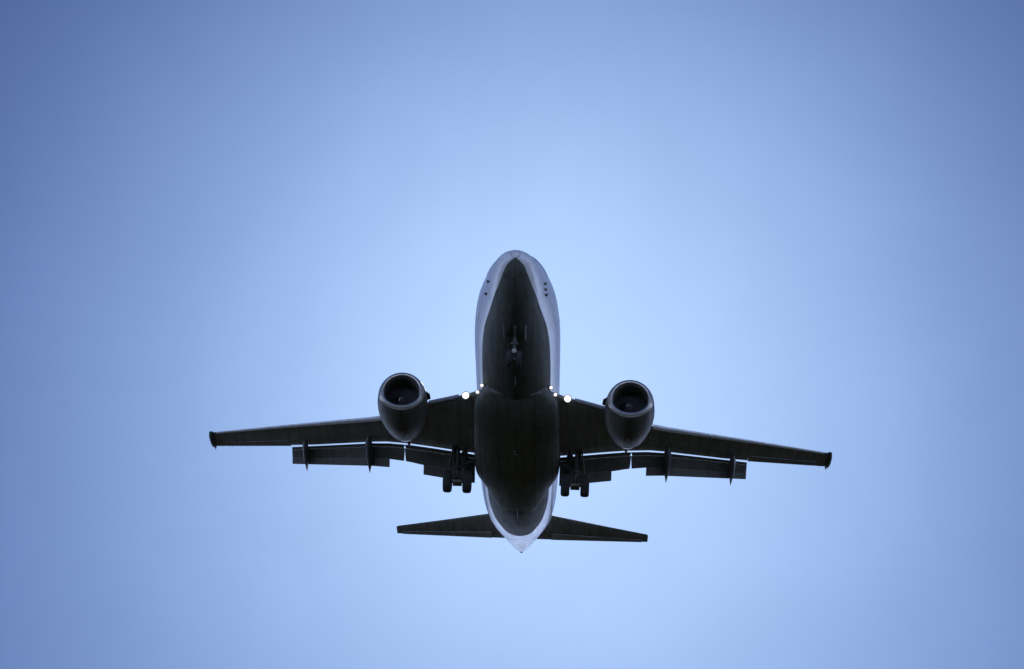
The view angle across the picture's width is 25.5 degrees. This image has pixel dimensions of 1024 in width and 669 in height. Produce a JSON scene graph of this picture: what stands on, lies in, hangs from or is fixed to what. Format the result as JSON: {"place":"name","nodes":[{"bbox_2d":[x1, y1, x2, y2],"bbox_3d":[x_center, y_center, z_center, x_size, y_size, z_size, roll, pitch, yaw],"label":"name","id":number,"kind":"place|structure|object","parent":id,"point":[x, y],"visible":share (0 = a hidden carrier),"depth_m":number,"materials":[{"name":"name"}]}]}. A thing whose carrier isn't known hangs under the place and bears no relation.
{"place":"outdoors","nodes":[
{"label":"outdoors","id":0,"kind":"place"},
{"bbox_2d":[0,0,1023,668],"label":"sky","id":1,"kind":"structure","parent":0,"point":[792,223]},
{"bbox_2d":[209,250,831,552],"bbox_3d":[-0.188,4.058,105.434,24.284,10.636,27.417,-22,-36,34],"label":"airliner","id":2,"kind":"object","parent":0,"point":[517,424],"visible":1,"depth_m":100.02,"materials":[{"name":"white paint"}]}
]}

